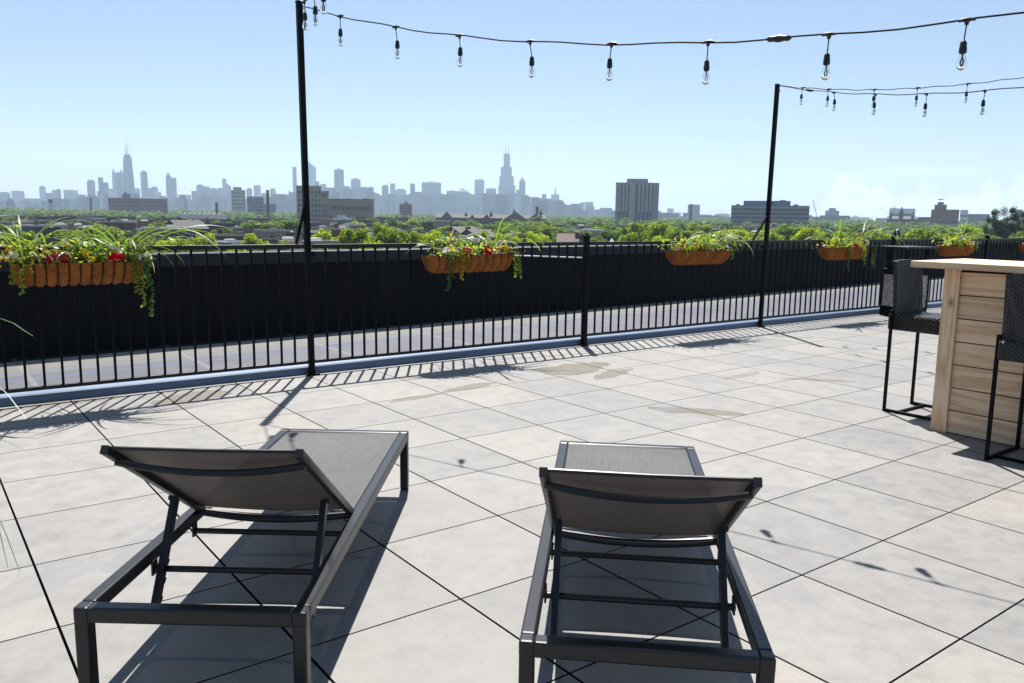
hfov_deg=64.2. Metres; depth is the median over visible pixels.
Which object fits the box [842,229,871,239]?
tree
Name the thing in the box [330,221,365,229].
house
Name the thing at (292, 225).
tree
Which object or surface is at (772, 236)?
tree
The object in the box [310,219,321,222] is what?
house
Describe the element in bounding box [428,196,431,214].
skyscraper
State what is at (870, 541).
paving
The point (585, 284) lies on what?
fence post
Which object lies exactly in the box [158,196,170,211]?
skyscraper
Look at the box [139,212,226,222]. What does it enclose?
warehouse
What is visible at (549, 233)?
tree
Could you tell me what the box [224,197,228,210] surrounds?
skyscraper
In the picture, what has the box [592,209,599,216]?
skyscraper
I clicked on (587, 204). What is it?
skyscraper
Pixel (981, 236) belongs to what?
tree
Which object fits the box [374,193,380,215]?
skyscraper
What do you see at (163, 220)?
house
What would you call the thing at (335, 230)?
house
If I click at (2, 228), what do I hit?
tree
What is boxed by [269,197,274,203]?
skyscraper
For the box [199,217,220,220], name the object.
house
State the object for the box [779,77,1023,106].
string lights
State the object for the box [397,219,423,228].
tree
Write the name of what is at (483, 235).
tree
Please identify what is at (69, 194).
skyscraper
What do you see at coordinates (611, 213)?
skyscraper
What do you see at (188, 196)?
skyscraper
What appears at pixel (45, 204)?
skyscraper
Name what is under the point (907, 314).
bar stool
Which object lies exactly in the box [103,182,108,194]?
skyscraper
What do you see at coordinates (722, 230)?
tree
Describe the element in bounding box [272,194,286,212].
skyscraper
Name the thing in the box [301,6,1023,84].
string lights
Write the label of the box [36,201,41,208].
skyscraper
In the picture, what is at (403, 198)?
skyscraper
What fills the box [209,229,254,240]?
house
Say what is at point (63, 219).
house
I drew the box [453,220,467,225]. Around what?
tree
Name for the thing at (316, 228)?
house
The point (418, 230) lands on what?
house
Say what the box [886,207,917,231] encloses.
building
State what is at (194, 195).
skyscraper
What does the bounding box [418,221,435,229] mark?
tree
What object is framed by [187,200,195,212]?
skyscraper
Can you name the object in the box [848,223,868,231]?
tree
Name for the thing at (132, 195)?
skyscraper
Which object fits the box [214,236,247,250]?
house
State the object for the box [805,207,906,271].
hanging trough
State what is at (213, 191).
skyscraper
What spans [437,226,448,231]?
tree
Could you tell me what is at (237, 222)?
house
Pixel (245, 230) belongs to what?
house
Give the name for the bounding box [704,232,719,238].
tree
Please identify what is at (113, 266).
hanging trough
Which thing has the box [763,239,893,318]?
railing panel
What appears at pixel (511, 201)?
skyscraper
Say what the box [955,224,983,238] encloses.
tree
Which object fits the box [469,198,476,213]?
skyscraper
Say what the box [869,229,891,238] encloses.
tree
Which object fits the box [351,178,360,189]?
skyscraper
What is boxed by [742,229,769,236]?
house
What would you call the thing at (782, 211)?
office block
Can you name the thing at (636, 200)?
ribbed tower
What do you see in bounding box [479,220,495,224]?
house
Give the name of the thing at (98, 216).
house
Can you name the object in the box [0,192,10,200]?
skyscraper
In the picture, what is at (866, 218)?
skyscraper
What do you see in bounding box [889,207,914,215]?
city block
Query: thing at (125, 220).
house
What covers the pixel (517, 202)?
skyscraper
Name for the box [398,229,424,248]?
tree
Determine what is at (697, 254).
hanging trough
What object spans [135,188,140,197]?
skyscraper
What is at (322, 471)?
sun lounger
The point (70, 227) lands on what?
house
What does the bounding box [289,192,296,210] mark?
skyscraper
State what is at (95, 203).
skyscraper
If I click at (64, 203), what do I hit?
skyscraper
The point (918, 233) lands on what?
tree
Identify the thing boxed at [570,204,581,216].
skyscraper
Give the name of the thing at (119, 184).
skyscraper
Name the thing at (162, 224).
tree
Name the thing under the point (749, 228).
house
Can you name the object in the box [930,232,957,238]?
tree
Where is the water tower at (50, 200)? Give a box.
[48,198,52,214]
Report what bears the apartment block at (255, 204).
on the ground
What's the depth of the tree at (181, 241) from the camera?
150.52 m
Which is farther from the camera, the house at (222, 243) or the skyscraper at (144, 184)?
the skyscraper at (144, 184)
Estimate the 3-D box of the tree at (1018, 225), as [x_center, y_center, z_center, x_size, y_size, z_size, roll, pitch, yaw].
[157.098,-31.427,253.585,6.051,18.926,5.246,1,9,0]
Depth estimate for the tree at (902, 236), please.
191.62 m
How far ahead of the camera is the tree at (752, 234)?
275.27 m
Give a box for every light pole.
[295,0,319,375]
[752,84,779,326]
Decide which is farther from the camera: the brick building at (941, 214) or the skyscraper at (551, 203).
the skyscraper at (551, 203)
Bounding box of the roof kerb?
[0,301,941,406]
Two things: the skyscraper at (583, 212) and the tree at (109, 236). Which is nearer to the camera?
the tree at (109, 236)
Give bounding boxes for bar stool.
[882,259,940,419]
[984,273,1023,463]
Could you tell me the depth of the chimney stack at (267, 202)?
850.14 m
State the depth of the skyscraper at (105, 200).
3327.49 m
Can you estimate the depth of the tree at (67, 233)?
165.94 m
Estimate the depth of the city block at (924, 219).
1239.01 m
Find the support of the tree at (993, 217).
on the ground
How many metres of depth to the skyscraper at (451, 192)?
4975.80 m
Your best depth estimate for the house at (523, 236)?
231.54 m
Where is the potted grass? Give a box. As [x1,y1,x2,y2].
[0,318,59,570]
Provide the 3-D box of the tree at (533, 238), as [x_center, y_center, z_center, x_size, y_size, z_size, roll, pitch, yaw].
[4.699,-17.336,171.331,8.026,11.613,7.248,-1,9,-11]
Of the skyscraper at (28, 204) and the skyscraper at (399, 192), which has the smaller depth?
the skyscraper at (28, 204)
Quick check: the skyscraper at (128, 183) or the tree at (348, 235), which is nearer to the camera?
the tree at (348, 235)
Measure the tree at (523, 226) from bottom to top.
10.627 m
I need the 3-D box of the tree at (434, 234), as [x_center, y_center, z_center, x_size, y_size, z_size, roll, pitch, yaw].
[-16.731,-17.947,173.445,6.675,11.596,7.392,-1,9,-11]
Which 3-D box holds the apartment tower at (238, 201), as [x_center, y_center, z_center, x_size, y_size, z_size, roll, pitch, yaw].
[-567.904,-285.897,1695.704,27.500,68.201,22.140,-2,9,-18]
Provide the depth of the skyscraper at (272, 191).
5260.83 m
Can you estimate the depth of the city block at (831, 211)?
2395.42 m
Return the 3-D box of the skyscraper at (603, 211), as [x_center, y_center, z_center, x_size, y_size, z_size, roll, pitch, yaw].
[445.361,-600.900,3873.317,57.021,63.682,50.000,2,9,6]
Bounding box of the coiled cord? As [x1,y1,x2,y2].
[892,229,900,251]
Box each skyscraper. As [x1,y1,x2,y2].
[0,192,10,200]
[6,198,14,206]
[11,190,24,202]
[15,203,24,212]
[25,198,39,202]
[25,202,32,207]
[31,203,37,207]
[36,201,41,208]
[39,186,45,200]
[42,201,50,210]
[45,193,51,200]
[50,198,60,209]
[52,190,55,198]
[56,189,60,197]
[61,199,69,209]
[63,189,77,201]
[69,199,77,211]
[77,197,86,208]
[85,195,99,209]
[87,180,95,195]
[97,195,102,208]
[98,177,103,194]
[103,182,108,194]
[103,194,108,209]
[109,188,114,197]
[112,169,116,197]
[116,172,122,197]
[123,142,134,193]
[129,193,138,197]
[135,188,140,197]
[140,171,148,198]
[148,188,153,198]
[151,186,158,198]
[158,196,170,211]
[166,173,171,199]
[170,200,174,210]
[171,178,176,199]
[174,198,183,210]
[178,194,190,199]
[180,195,187,209]
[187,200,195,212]
[191,191,196,199]
[196,184,203,198]
[196,199,198,211]
[198,193,210,211]
[204,186,209,193]
[209,188,218,195]
[211,195,223,211]
[218,188,222,195]
[222,179,225,196]
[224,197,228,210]
[226,183,230,196]
[229,194,231,210]
[246,188,251,197]
[254,185,260,196]
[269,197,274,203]
[270,188,275,196]
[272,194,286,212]
[286,199,295,213]
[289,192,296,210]
[292,167,296,191]
[308,158,315,185]
[320,184,325,190]
[323,190,335,198]
[332,191,339,198]
[334,168,343,191]
[341,186,353,198]
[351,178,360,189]
[352,189,359,198]
[360,190,366,198]
[366,191,374,211]
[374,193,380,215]
[379,195,383,212]
[382,181,388,194]
[384,193,397,213]
[390,183,394,193]
[395,189,405,196]
[400,195,408,203]
[406,194,413,214]
[410,183,414,193]
[411,192,423,218]
[422,181,440,195]
[424,196,427,214]
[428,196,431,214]
[432,193,443,214]
[444,194,454,213]
[447,190,456,195]
[455,196,457,213]
[457,188,468,195]
[458,194,471,213]
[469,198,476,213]
[474,175,483,194]
[475,193,488,213]
[483,194,490,213]
[486,188,495,193]
[489,193,496,213]
[495,195,508,214]
[498,146,514,194]
[504,192,513,214]
[514,193,524,213]
[519,177,525,193]
[520,195,529,214]
[527,201,532,214]
[532,197,539,214]
[538,200,547,215]
[548,200,556,216]
[551,187,558,200]
[554,200,565,217]
[566,205,569,214]
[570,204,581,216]
[578,210,588,215]
[585,202,592,209]
[586,206,594,215]
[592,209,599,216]
[600,208,611,215]
[607,210,614,217]
[658,213,677,218]
[667,208,673,212]
[700,215,717,219]
[711,216,729,218]
[715,213,729,216]
[850,217,869,220]
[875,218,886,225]
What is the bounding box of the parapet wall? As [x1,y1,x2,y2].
[0,240,1023,358]
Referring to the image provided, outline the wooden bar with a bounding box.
[911,259,1023,447]
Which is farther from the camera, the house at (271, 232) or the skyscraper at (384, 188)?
the skyscraper at (384, 188)
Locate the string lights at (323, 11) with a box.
[299,0,326,30]
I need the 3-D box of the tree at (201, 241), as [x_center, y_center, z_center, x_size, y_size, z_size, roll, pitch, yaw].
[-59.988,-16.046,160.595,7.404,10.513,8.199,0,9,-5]
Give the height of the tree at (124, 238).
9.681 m
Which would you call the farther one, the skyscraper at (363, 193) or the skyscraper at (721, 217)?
the skyscraper at (363, 193)
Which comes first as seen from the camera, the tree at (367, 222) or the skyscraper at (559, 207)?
the tree at (367, 222)
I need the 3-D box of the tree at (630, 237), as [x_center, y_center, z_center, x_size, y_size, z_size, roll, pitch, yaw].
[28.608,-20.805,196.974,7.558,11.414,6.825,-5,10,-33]
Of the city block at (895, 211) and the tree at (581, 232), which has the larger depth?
the city block at (895, 211)
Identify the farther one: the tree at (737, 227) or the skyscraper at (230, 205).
the skyscraper at (230, 205)
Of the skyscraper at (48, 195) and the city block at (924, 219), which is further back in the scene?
the skyscraper at (48, 195)
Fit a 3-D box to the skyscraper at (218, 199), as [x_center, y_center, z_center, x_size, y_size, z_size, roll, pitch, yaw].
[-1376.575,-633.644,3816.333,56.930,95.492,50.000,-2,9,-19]
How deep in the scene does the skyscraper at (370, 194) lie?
3569.40 m
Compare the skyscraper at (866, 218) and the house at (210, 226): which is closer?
the house at (210, 226)
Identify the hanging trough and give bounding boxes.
[0,205,230,316]
[404,213,566,290]
[657,227,752,265]
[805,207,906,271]
[922,221,989,255]
[1016,234,1023,252]
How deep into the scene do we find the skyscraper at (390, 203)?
3756.55 m
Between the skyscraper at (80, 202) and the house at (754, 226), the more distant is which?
the skyscraper at (80, 202)
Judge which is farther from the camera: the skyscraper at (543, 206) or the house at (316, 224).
the skyscraper at (543, 206)
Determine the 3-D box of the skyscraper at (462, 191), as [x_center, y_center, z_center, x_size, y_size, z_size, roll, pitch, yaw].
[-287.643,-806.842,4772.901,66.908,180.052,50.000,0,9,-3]
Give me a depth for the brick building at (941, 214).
1095.54 m
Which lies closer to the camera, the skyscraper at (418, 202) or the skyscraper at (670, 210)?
the skyscraper at (418, 202)
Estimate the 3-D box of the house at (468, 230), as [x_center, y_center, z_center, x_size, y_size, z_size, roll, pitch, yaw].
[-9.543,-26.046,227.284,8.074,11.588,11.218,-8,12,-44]
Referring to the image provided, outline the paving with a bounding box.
[0,307,1023,682]
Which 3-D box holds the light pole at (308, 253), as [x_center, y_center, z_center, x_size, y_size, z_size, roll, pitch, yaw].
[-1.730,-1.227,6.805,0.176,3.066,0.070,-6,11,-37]
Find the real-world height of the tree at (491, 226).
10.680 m
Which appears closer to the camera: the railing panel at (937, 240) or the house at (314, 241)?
the railing panel at (937, 240)
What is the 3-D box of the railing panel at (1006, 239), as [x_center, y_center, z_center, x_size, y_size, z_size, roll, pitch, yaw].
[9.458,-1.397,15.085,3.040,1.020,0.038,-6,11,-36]
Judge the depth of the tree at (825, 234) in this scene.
183.83 m
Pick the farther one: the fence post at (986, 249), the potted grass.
the fence post at (986, 249)
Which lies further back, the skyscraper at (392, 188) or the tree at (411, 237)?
the skyscraper at (392, 188)
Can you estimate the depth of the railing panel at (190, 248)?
6.30 m
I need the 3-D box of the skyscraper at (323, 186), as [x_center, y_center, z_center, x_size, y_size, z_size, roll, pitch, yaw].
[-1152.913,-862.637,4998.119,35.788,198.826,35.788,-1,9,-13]
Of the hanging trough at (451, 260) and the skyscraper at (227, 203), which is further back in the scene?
the skyscraper at (227, 203)
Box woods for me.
[0,207,1022,232]
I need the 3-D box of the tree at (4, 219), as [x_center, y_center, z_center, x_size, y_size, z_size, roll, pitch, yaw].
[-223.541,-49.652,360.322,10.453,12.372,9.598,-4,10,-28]
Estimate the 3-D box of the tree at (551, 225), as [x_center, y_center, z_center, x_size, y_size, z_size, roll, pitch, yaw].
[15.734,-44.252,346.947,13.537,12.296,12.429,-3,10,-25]
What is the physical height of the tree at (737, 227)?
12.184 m
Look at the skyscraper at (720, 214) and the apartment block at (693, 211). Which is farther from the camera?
the skyscraper at (720, 214)
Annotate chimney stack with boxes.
[89,198,91,210]
[215,202,217,213]
[266,190,269,217]
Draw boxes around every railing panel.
[0,244,308,393]
[312,242,584,362]
[587,240,764,335]
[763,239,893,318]
[896,238,987,302]
[989,238,1023,260]
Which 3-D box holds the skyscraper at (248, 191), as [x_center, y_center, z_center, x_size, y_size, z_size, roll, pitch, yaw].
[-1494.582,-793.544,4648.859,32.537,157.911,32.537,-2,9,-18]
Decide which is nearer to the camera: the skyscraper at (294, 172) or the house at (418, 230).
the house at (418, 230)
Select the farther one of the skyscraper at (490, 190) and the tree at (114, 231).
the skyscraper at (490, 190)
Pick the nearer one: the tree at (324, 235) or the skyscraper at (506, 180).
the tree at (324, 235)
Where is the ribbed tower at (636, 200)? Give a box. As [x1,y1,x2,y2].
[615,179,658,223]
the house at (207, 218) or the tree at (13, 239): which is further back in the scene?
the house at (207, 218)
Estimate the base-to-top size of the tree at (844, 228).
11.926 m
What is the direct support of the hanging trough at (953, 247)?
attached to the railing panel at (937, 240)
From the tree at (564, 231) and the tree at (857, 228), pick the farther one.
the tree at (857, 228)
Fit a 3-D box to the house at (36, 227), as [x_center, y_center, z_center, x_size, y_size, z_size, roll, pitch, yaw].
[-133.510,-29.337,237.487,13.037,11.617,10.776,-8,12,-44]
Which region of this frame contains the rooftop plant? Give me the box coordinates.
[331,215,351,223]
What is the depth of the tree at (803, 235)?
208.04 m
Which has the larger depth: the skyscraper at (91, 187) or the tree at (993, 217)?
the skyscraper at (91, 187)
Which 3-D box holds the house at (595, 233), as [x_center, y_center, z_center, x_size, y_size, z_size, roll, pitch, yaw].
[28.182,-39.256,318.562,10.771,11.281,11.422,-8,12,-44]
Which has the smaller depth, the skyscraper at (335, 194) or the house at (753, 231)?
the house at (753, 231)
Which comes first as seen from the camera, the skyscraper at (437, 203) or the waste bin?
the waste bin
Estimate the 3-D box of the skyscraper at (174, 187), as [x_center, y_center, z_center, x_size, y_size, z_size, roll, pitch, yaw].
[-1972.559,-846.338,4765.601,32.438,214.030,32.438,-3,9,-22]
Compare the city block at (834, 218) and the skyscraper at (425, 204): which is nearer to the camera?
the city block at (834, 218)
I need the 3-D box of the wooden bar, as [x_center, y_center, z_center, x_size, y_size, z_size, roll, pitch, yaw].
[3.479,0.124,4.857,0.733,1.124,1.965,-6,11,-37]
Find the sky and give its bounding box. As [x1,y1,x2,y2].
[0,0,1023,222]
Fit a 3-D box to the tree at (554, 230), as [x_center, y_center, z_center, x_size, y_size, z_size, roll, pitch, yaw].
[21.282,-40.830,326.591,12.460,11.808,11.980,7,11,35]
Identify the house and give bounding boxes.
[0,218,40,225]
[21,220,81,245]
[29,214,46,219]
[29,217,57,223]
[47,215,69,222]
[49,214,76,221]
[60,223,106,253]
[64,222,91,226]
[76,215,91,222]
[84,214,105,218]
[95,217,118,222]
[96,218,135,243]
[104,218,137,227]
[127,214,135,220]
[137,218,161,227]
[141,223,195,252]
[155,216,184,221]
[163,218,208,235]
[186,242,230,251]
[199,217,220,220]
[204,220,234,232]
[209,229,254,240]
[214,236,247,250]
[217,225,252,233]
[231,218,259,225]
[245,216,267,223]
[253,226,290,237]
[258,234,303,243]
[278,235,341,249]
[285,228,318,238]
[302,222,320,226]
[302,224,333,230]
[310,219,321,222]
[319,224,359,238]
[322,217,333,222]
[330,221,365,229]
[403,227,427,234]
[426,218,449,236]
[440,232,488,247]
[441,224,476,234]
[459,227,495,236]
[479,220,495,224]
[490,237,518,246]
[498,231,527,241]
[556,231,578,245]
[565,226,604,239]
[569,223,591,228]
[609,222,629,227]
[731,225,753,230]
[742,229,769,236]
[746,224,759,229]
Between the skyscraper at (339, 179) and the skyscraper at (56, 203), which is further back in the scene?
the skyscraper at (339, 179)
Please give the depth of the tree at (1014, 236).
189.35 m
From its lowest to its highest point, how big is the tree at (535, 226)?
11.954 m
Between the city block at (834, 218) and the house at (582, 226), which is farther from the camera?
the city block at (834, 218)
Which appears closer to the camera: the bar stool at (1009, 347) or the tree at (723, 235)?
the bar stool at (1009, 347)
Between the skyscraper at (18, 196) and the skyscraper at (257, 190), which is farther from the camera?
the skyscraper at (257, 190)
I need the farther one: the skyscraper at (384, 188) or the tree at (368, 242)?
the skyscraper at (384, 188)
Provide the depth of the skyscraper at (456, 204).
4348.15 m
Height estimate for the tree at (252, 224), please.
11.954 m
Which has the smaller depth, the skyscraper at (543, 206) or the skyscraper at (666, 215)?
the skyscraper at (666, 215)
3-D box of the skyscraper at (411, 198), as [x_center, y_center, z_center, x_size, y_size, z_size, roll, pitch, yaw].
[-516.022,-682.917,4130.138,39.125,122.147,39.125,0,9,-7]
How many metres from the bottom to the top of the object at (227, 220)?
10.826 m
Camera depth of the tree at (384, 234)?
155.59 m
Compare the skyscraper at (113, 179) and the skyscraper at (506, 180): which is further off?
the skyscraper at (506, 180)
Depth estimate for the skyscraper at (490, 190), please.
5031.12 m
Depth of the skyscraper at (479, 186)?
5568.84 m
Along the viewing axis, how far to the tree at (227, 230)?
279.00 m
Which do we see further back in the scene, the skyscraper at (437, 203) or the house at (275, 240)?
the skyscraper at (437, 203)
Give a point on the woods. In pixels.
(27, 211)
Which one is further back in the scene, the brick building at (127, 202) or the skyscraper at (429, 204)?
the skyscraper at (429, 204)
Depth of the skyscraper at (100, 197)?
3917.82 m
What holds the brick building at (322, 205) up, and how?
on the ground
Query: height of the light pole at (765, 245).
3.067 m
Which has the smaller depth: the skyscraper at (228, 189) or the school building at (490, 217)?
the school building at (490, 217)
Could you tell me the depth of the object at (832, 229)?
627.83 m
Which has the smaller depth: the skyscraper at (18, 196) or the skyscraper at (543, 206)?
the skyscraper at (543, 206)
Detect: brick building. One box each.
[108,192,167,216]
[296,185,407,228]
[930,199,958,228]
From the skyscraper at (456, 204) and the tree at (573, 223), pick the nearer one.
the tree at (573, 223)
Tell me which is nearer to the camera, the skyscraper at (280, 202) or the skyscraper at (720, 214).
the skyscraper at (280, 202)
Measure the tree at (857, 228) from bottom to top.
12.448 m
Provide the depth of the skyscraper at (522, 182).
4734.06 m
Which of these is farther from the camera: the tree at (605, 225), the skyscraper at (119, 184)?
the skyscraper at (119, 184)
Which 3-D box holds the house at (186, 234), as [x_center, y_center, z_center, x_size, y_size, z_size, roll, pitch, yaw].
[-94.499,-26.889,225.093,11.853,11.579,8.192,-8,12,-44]
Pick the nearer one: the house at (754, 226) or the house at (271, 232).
the house at (271, 232)
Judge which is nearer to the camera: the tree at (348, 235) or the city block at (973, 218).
the tree at (348, 235)
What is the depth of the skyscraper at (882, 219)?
2705.73 m
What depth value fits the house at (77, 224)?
315.42 m
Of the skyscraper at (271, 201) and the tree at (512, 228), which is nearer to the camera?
the tree at (512, 228)
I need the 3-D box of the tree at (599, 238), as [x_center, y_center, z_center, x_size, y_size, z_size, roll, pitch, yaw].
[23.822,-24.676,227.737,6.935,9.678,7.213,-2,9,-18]
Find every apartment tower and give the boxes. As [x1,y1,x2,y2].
[231,187,245,217]
[399,201,411,218]
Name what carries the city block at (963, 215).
on the ground
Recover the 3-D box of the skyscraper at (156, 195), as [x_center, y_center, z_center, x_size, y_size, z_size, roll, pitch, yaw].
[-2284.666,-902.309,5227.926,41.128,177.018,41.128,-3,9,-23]
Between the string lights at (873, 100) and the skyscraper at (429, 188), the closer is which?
the string lights at (873, 100)
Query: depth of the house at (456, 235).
180.54 m
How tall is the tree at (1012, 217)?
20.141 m
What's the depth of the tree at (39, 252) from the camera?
141.34 m
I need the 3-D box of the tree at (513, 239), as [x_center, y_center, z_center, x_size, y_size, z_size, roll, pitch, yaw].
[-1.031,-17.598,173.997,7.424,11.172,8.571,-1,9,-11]
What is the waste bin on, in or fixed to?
on the paving
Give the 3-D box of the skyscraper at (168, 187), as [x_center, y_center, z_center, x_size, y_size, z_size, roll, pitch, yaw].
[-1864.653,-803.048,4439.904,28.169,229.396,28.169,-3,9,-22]
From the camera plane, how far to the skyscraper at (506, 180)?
5500.06 m
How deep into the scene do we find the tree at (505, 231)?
246.90 m
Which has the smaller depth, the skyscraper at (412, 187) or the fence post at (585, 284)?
the fence post at (585, 284)
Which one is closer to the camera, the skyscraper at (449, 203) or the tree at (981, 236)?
the tree at (981, 236)
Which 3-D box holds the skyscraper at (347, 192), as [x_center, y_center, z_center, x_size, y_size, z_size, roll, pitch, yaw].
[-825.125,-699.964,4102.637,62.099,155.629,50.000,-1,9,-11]
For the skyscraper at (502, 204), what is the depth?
3356.89 m
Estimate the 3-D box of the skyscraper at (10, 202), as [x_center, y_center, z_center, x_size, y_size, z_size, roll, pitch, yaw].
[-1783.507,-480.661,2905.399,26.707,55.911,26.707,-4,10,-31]
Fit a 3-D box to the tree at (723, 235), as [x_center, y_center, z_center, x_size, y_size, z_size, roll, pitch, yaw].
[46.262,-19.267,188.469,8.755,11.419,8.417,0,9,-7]
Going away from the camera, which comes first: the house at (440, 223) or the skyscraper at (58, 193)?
the house at (440, 223)
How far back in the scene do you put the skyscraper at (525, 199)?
4145.60 m
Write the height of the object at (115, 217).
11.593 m
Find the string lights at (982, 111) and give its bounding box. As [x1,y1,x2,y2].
[778,85,1023,116]
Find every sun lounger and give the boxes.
[73,428,408,682]
[518,441,775,682]
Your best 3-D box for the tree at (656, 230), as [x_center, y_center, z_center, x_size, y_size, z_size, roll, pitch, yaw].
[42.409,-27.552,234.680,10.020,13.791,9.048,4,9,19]
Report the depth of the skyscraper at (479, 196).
4146.10 m
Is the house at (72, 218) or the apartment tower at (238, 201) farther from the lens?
the apartment tower at (238, 201)
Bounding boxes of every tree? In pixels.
[0,216,17,220]
[0,224,18,233]
[0,228,27,254]
[22,231,37,246]
[28,242,55,254]
[53,226,102,245]
[86,233,112,253]
[93,225,132,240]
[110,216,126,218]
[116,234,142,252]
[147,239,164,252]
[148,221,167,226]
[157,237,187,252]
[186,233,219,251]
[211,227,234,232]
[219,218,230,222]
[240,220,284,229]
[240,233,259,250]
[256,239,272,250]
[267,218,302,231]
[276,240,290,250]
[311,229,332,239]
[336,226,373,249]
[359,219,376,226]
[360,240,385,248]
[363,222,403,248]
[385,218,403,227]
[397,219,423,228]
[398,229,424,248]
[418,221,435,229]
[422,230,445,247]
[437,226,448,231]
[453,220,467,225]
[463,221,486,228]
[468,230,489,237]
[485,223,498,230]
[489,227,525,234]
[494,233,521,241]
[503,224,524,232]
[509,219,522,226]
[517,223,530,228]
[526,231,549,241]
[527,226,553,240]
[528,224,546,228]
[531,220,551,225]
[537,223,559,237]
[551,225,575,233]
[552,228,576,237]
[564,221,580,225]
[572,229,591,241]
[590,236,607,241]
[594,221,610,230]
[599,228,633,241]
[609,224,627,230]
[616,232,638,241]
[626,221,654,240]
[643,222,670,240]
[652,235,668,240]
[666,227,705,240]
[674,223,687,227]
[685,223,712,234]
[701,233,730,240]
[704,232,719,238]
[710,225,725,229]
[715,228,731,233]
[720,222,734,229]
[721,228,751,240]
[731,225,749,230]
[746,230,769,239]
[769,231,784,239]
[775,223,810,239]
[790,226,823,239]
[815,230,849,239]
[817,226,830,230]
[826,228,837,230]
[836,226,849,232]
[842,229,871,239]
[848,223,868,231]
[852,225,867,233]
[865,225,879,230]
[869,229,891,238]
[896,232,919,238]
[905,227,940,238]
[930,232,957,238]
[935,229,957,234]
[946,227,956,231]
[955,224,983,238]
[970,232,1000,238]
[980,208,1006,237]
[993,206,1018,237]
[1008,231,1023,237]
[1009,210,1023,235]
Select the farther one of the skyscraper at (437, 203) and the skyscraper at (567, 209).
the skyscraper at (437, 203)
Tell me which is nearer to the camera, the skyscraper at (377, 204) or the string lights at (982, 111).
the string lights at (982, 111)
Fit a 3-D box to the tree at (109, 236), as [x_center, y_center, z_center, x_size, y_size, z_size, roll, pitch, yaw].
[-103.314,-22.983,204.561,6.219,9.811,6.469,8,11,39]
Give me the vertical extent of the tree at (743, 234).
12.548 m
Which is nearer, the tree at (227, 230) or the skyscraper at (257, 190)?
the tree at (227, 230)
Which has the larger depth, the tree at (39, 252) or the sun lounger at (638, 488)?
the tree at (39, 252)
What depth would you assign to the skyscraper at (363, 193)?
4323.13 m
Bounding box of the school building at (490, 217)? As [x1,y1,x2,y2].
[436,210,545,227]
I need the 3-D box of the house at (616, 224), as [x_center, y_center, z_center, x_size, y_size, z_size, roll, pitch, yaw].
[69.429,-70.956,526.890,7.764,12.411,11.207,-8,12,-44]
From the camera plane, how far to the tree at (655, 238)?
184.87 m
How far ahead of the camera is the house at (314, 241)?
166.44 m
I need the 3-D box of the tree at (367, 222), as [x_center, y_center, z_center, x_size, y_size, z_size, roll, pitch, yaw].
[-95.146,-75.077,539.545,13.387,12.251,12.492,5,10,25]
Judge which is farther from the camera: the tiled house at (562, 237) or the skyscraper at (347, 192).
the skyscraper at (347, 192)
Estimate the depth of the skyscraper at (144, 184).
4526.42 m
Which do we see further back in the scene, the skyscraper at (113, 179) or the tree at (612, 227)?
the skyscraper at (113, 179)
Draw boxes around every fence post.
[578,232,590,345]
[889,235,896,259]
[983,233,989,259]
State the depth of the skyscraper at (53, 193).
4773.25 m
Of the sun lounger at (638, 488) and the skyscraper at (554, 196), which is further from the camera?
the skyscraper at (554, 196)
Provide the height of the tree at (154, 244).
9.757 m
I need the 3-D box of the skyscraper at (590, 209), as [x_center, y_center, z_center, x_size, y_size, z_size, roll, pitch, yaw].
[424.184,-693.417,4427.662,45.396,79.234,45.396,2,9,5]
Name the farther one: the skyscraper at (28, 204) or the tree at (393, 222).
the skyscraper at (28, 204)
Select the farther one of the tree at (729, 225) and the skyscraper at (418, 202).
the skyscraper at (418, 202)
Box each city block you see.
[820,215,849,221]
[825,208,838,215]
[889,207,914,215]
[917,217,930,226]
[959,210,967,222]
[967,214,989,222]
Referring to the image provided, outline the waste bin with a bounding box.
[878,245,939,315]
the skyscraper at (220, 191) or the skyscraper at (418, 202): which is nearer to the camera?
the skyscraper at (418, 202)
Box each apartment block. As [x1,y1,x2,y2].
[247,196,275,217]
[687,204,699,222]
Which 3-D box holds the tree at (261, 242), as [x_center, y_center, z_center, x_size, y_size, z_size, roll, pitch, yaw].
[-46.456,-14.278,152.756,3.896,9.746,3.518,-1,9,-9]
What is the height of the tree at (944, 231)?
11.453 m
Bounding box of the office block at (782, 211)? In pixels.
[731,200,809,226]
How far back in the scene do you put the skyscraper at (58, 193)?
4451.66 m
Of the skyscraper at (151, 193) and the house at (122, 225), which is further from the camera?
the skyscraper at (151, 193)
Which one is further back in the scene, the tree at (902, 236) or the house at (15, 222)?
the house at (15, 222)
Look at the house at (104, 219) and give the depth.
420.82 m
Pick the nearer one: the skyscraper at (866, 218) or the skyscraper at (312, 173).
the skyscraper at (866, 218)
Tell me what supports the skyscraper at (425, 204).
on the ground
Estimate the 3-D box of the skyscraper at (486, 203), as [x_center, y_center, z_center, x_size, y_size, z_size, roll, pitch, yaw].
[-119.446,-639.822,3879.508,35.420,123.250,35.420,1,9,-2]
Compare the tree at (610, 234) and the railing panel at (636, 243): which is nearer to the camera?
the railing panel at (636, 243)
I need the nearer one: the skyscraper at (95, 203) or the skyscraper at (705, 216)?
the skyscraper at (705, 216)
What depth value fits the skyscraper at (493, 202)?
3908.25 m

